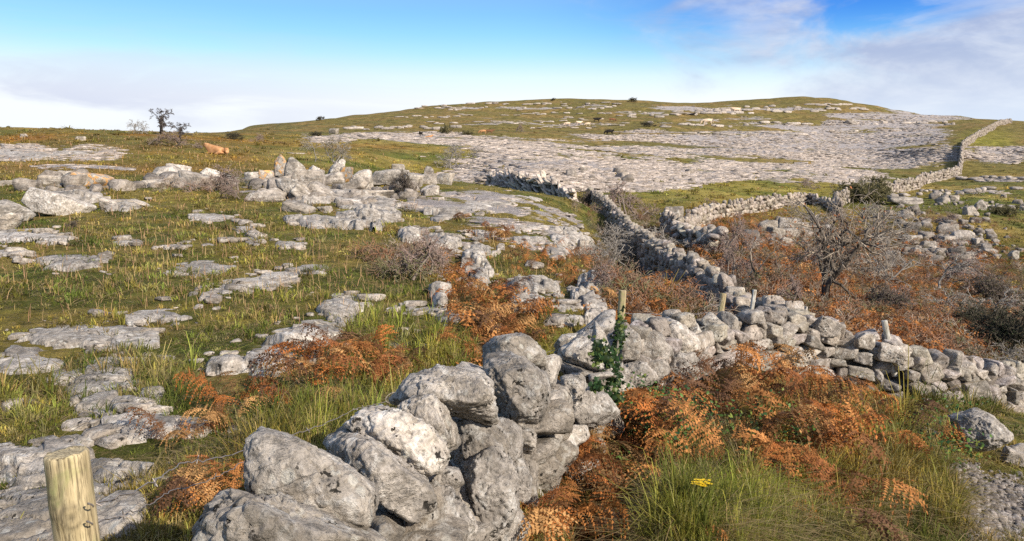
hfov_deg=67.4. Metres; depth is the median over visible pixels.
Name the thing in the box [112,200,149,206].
boulder
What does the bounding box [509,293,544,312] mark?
limestone outcrop
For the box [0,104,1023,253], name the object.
limestone pavement
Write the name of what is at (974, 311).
bush
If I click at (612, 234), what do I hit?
bush
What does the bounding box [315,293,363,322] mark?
limestone outcrop
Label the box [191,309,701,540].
dry stone wall
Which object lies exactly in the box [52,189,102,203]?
limestone outcrop
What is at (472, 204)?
limestone outcrop
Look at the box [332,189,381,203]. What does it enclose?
limestone outcrop
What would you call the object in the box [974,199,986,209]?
boulder
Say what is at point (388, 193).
boulder
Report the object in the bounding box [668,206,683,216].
boulder
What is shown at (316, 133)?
bush
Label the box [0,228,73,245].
limestone outcrop
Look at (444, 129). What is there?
bush
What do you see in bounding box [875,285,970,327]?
bush
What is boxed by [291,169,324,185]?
boulder
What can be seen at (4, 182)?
boulder
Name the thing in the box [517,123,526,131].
bush
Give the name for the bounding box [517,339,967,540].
bracken
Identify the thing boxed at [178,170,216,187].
boulder
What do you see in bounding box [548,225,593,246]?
limestone outcrop
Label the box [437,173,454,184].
boulder
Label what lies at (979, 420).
boulder
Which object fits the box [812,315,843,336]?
boulder
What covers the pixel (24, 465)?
limestone outcrop
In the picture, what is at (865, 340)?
boulder
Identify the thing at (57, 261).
limestone outcrop
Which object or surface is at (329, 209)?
boulder
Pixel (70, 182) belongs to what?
rubble
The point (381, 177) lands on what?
boulder
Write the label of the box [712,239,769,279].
bush
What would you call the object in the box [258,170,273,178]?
boulder
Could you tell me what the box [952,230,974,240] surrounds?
boulder
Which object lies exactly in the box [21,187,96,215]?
boulder
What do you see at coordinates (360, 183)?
boulder
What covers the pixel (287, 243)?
limestone outcrop
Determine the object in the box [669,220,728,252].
stone wall
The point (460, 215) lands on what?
fern
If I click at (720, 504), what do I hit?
tall grass
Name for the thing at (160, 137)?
bush
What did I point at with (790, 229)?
boulder
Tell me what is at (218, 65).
sky
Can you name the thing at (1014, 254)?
boulder
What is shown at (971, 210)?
boulder
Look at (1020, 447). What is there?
limestone outcrop
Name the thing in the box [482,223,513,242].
fern
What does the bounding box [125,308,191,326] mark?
limestone outcrop
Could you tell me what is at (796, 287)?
bush
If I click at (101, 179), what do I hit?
boulder
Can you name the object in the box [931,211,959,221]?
bush
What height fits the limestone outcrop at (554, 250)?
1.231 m
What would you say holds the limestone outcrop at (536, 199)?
on the ground at (494, 116)
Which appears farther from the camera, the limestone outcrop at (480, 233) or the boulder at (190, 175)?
the boulder at (190, 175)
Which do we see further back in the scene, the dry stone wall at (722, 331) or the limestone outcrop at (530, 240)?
the limestone outcrop at (530, 240)
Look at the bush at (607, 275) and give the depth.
13.54 m
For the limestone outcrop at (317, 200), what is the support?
on the ground at (494, 116)
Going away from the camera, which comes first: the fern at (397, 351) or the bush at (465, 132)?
the fern at (397, 351)
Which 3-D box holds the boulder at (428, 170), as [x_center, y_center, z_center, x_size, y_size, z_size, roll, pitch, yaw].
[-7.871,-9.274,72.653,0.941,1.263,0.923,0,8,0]
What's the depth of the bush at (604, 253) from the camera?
25.52 m
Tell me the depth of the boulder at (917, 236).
50.38 m
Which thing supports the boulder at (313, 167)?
on the ground at (494, 116)
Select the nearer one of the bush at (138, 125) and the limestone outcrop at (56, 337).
the limestone outcrop at (56, 337)
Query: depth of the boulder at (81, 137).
67.78 m
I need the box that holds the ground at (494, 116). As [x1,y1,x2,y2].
[0,96,1023,540]
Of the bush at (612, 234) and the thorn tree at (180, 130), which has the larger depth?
the thorn tree at (180, 130)
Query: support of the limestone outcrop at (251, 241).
on the ground at (494, 116)
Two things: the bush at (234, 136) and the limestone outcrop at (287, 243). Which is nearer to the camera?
the limestone outcrop at (287, 243)
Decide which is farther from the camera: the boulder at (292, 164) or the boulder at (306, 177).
the boulder at (292, 164)
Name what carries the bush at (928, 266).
on the ground at (494, 116)
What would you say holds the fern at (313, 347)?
on the ground at (494, 116)
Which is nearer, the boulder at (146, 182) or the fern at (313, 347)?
the fern at (313, 347)
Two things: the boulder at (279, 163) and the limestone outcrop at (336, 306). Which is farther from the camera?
the boulder at (279, 163)
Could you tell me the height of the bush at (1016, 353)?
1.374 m
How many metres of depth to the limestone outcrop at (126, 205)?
24.55 m
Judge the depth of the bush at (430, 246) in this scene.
13.99 m
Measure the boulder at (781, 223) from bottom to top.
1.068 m
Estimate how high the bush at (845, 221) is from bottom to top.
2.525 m
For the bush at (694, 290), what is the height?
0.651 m
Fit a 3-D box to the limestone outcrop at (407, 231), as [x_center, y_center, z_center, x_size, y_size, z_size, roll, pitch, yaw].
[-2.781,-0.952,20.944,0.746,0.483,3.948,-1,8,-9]
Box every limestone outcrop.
[0,148,54,157]
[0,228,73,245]
[0,249,8,256]
[0,320,159,374]
[0,433,94,489]
[0,458,153,540]
[16,157,42,161]
[35,254,108,273]
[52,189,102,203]
[53,151,94,155]
[53,356,143,418]
[101,412,219,444]
[105,199,141,211]
[114,240,132,245]
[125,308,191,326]
[166,260,234,277]
[187,213,234,221]
[204,319,344,375]
[211,271,297,293]
[233,226,255,232]
[245,237,257,244]
[275,241,300,248]
[283,214,365,229]
[285,195,330,204]
[296,264,328,274]
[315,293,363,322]
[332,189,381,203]
[336,189,400,231]
[398,226,420,242]
[400,306,467,323]
[415,232,461,253]
[424,204,471,221]
[428,281,451,308]
[460,200,510,211]
[460,243,500,285]
[472,228,488,236]
[503,275,560,293]
[505,195,542,201]
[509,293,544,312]
[510,235,546,244]
[515,225,548,232]
[542,243,593,256]
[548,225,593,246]
[555,304,576,310]
[565,314,583,323]
[570,285,608,324]
[576,270,606,295]
[1008,443,1023,451]
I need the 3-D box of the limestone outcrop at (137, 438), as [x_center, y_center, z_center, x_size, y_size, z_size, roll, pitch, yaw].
[-2.565,1.138,5.588,0.742,0.230,1.261,-4,9,-30]
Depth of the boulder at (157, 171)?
37.22 m
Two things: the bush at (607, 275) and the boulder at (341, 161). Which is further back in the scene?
the boulder at (341, 161)
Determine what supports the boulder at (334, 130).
on the ground at (494, 116)
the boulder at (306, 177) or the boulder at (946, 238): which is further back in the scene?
the boulder at (946, 238)
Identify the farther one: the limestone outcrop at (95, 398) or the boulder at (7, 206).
the boulder at (7, 206)
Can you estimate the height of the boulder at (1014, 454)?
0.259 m
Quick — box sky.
[0,0,1023,132]
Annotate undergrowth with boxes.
[152,138,1023,359]
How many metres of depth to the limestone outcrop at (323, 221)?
22.12 m
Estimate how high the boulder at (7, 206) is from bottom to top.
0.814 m
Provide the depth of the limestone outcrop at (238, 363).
7.70 m
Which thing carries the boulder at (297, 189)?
on the ground at (494, 116)
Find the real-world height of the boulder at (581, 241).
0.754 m
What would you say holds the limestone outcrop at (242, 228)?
on the ground at (494, 116)
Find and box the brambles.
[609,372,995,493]
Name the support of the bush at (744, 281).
on the ground at (494, 116)
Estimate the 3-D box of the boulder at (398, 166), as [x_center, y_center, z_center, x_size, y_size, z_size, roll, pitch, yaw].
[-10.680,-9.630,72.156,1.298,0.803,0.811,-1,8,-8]
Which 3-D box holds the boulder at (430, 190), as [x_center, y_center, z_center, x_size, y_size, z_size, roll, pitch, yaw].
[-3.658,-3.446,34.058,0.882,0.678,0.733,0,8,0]
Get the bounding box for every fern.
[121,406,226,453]
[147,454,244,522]
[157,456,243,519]
[173,366,272,411]
[180,395,268,431]
[243,374,344,408]
[247,339,380,389]
[279,322,379,367]
[328,352,427,388]
[357,324,428,372]
[453,212,469,220]
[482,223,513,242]
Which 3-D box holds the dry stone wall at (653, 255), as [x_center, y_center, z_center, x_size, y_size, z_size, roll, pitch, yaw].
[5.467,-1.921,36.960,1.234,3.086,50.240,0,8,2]
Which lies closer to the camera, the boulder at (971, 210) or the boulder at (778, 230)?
the boulder at (778, 230)
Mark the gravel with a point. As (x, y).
(1016, 496)
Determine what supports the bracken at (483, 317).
on the ground at (494, 116)
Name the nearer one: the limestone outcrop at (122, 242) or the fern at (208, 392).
the fern at (208, 392)
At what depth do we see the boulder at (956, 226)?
55.28 m
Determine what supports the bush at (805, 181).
on the ground at (494, 116)
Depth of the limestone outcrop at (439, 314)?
10.01 m
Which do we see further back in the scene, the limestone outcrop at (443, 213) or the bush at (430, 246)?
the limestone outcrop at (443, 213)
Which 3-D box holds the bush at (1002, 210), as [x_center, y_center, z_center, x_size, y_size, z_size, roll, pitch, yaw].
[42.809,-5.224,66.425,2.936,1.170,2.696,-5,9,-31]
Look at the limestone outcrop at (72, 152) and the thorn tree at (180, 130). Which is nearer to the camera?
the limestone outcrop at (72, 152)
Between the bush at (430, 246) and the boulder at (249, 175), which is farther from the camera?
the boulder at (249, 175)
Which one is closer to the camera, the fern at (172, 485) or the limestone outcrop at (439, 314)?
the fern at (172, 485)
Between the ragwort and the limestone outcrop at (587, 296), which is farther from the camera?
the limestone outcrop at (587, 296)
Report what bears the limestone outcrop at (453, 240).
on the ground at (494, 116)
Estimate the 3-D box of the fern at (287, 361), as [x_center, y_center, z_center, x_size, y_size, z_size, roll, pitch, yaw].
[-1.684,0.808,6.495,1.094,0.397,1.029,0,8,0]
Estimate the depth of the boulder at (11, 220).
19.27 m
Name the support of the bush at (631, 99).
on the ground at (494, 116)
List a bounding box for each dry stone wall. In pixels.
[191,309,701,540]
[485,167,581,202]
[586,187,815,316]
[606,304,1023,411]
[659,192,836,234]
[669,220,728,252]
[832,118,1011,216]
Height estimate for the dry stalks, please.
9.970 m
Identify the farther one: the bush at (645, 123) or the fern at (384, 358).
the bush at (645, 123)
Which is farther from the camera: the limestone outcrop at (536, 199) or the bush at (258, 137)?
the bush at (258, 137)
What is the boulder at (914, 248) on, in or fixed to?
on the ground at (494, 116)
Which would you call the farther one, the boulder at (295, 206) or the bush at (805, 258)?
the bush at (805, 258)
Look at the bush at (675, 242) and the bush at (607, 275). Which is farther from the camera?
the bush at (675, 242)
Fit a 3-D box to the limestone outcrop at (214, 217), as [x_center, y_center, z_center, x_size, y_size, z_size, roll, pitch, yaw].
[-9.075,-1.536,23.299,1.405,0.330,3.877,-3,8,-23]
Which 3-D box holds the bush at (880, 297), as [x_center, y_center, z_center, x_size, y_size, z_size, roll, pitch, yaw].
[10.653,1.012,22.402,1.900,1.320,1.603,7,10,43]
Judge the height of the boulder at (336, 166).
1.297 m
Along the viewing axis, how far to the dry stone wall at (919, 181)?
114.67 m
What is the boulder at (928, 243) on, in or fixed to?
on the ground at (494, 116)
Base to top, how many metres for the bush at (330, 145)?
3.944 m
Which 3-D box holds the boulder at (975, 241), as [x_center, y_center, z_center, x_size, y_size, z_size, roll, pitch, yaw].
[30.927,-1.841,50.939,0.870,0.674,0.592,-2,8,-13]
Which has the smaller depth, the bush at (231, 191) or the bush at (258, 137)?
the bush at (231, 191)
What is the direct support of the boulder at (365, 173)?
on the ground at (494, 116)
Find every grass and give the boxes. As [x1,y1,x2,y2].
[0,268,1023,540]
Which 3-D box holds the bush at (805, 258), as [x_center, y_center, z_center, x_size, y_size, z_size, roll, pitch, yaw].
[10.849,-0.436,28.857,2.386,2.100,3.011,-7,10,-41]
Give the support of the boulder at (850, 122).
on the ground at (494, 116)
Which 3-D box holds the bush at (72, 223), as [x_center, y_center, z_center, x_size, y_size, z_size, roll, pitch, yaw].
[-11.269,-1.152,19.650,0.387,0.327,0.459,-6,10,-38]
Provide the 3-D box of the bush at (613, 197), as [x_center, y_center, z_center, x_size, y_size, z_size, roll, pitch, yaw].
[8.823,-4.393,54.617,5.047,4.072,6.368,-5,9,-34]
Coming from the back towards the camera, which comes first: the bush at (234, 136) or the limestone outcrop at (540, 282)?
the bush at (234, 136)
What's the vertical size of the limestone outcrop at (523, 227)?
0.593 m
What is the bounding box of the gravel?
[947,459,1023,540]
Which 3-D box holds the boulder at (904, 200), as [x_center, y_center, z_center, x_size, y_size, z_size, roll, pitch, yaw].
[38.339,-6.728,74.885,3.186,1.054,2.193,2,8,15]
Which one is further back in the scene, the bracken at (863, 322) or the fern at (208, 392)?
the bracken at (863, 322)
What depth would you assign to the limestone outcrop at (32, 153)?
51.31 m
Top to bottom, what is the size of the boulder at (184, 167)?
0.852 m
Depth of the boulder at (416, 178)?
37.28 m
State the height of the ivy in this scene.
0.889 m
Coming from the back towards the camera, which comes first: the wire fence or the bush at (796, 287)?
the bush at (796, 287)
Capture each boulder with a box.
[0,180,11,185]
[0,199,35,221]
[0,212,23,229]
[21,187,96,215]
[37,175,61,185]
[58,170,74,174]
[70,172,113,188]
[75,136,85,139]
[98,197,115,209]
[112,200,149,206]
[142,179,168,187]
[152,165,180,175]
[166,163,191,170]
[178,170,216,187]
[200,168,226,176]
[244,172,258,185]
[245,187,287,201]
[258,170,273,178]
[274,154,285,177]
[275,178,308,194]
[281,200,315,213]
[284,157,305,175]
[290,183,310,196]
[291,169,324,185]
[307,181,338,198]
[309,165,319,169]
[317,206,332,212]
[324,172,345,184]
[328,161,343,173]
[329,128,338,133]
[337,176,369,189]
[338,159,345,166]
[340,167,352,181]
[350,169,373,188]
[367,190,394,197]
[372,169,408,185]
[391,164,404,169]
[403,173,423,186]
[420,185,439,195]
[421,174,436,184]
[424,166,433,173]
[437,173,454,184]
[577,238,588,254]
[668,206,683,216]
[757,220,777,233]
[766,226,785,235]
[778,217,796,228]
[782,228,799,237]
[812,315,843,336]
[845,120,855,124]
[853,332,876,350]
[877,342,911,364]
[887,196,922,204]
[898,235,922,239]
[909,247,920,255]
[919,241,936,247]
[939,235,955,243]
[948,407,1013,452]
[951,224,958,229]
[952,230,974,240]
[962,206,978,215]
[971,238,982,244]
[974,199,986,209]
[984,248,997,254]
[1000,445,1023,468]
[1008,250,1019,259]
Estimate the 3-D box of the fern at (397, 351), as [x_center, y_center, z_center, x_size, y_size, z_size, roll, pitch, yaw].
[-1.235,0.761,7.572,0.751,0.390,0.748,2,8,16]
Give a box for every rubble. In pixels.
[0,186,603,540]
[12,167,1023,264]
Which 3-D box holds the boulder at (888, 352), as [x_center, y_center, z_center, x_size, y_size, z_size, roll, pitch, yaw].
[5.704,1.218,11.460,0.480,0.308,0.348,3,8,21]
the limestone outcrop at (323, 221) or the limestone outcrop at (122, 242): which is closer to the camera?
the limestone outcrop at (122, 242)
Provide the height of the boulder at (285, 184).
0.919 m
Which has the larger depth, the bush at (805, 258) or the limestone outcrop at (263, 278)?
the bush at (805, 258)
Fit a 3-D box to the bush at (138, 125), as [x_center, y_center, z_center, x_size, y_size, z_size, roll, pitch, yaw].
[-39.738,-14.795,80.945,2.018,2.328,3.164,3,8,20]
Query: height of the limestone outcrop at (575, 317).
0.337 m
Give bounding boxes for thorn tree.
[148,108,175,133]
[169,122,192,138]
[735,182,925,309]
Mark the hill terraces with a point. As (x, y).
(680, 112)
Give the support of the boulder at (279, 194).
on the ground at (494, 116)
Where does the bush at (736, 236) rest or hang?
on the ground at (494, 116)
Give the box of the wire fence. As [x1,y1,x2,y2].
[43,289,897,540]
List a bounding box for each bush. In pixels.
[64,220,78,227]
[126,120,147,133]
[145,129,226,148]
[172,163,247,191]
[218,184,267,201]
[223,132,243,139]
[250,133,263,141]
[297,132,353,164]
[306,131,322,136]
[376,228,456,280]
[386,169,421,194]
[434,140,483,168]
[439,123,453,133]
[457,130,473,134]
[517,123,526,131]
[568,221,638,257]
[577,238,633,265]
[578,188,596,205]
[589,259,642,296]
[602,180,659,219]
[626,224,715,263]
[627,97,636,101]
[640,122,655,126]
[673,285,697,302]
[684,197,716,213]
[706,210,759,255]
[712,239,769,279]
[736,274,760,291]
[768,274,806,300]
[777,233,837,270]
[785,199,922,247]
[801,178,820,189]
[818,208,884,235]
[832,174,893,203]
[849,246,990,288]
[850,281,916,308]
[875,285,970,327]
[909,252,996,291]
[920,286,1023,311]
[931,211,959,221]
[952,299,1023,344]
[963,270,1023,306]
[964,296,1023,361]
[985,335,1023,362]
[988,204,1023,215]
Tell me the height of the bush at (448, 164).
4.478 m
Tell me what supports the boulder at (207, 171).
on the ground at (494, 116)
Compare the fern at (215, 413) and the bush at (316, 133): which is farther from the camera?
the bush at (316, 133)
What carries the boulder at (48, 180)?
on the ground at (494, 116)
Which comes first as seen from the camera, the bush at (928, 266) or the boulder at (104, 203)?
the boulder at (104, 203)
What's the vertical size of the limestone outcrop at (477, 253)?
0.513 m
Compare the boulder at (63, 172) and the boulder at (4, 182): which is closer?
the boulder at (4, 182)
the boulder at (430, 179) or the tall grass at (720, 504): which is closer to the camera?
the tall grass at (720, 504)
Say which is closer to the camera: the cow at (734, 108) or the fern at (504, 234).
the fern at (504, 234)
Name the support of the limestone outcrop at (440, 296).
on the ground at (494, 116)
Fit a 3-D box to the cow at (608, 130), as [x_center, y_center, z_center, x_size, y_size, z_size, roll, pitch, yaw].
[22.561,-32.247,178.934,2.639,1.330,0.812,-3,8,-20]
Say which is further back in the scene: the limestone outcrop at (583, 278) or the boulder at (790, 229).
the boulder at (790, 229)
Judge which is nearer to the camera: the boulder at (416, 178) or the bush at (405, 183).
the bush at (405, 183)
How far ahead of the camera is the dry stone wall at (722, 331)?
11.42 m
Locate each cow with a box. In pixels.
[203,143,228,153]
[604,129,613,134]
[700,119,712,124]
[730,107,740,110]
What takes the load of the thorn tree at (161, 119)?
on the ground at (494, 116)
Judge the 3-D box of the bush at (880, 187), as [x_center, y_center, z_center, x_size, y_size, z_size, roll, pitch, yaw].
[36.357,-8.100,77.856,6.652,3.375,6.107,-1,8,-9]
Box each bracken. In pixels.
[419,221,703,365]
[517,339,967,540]
[615,204,1023,352]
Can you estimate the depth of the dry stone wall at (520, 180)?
55.02 m
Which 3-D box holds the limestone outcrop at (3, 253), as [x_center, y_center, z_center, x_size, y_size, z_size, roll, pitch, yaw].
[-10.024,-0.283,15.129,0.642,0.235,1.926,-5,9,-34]
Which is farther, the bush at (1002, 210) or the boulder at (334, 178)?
the bush at (1002, 210)
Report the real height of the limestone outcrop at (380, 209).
0.992 m
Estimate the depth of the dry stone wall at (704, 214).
56.31 m
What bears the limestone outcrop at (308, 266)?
on the ground at (494, 116)
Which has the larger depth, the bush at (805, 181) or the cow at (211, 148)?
the bush at (805, 181)
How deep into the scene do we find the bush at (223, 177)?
30.64 m
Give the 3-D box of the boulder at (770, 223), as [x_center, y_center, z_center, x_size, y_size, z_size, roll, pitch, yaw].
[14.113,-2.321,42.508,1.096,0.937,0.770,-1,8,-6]
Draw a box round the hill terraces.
[343,102,954,136]
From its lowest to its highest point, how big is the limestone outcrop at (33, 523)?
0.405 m
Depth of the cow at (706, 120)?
237.68 m
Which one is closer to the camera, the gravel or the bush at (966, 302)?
the gravel
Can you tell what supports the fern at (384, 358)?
on the ground at (494, 116)
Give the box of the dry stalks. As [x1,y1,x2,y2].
[0,131,996,540]
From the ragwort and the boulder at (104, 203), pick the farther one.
the boulder at (104, 203)
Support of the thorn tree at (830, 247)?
on the ground at (494, 116)
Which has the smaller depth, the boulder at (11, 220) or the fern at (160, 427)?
the fern at (160, 427)
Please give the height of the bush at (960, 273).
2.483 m
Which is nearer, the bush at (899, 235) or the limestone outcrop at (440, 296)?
the limestone outcrop at (440, 296)
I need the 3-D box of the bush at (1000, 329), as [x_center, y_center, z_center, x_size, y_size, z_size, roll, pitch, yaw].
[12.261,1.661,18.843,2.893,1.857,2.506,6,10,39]
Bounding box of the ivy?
[587,305,629,405]
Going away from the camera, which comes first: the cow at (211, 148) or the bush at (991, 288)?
the bush at (991, 288)
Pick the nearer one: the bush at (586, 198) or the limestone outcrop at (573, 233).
the limestone outcrop at (573, 233)
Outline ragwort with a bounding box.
[691,479,711,502]
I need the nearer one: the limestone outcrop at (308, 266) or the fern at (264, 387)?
the fern at (264, 387)
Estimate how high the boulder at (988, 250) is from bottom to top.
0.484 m
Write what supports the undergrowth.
on the ground at (494, 116)
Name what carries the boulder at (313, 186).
on the ground at (494, 116)
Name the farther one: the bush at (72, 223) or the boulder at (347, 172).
the boulder at (347, 172)
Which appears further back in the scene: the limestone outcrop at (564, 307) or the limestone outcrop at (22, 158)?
the limestone outcrop at (22, 158)
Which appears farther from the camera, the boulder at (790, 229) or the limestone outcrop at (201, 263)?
the boulder at (790, 229)
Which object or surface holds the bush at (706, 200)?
on the ground at (494, 116)

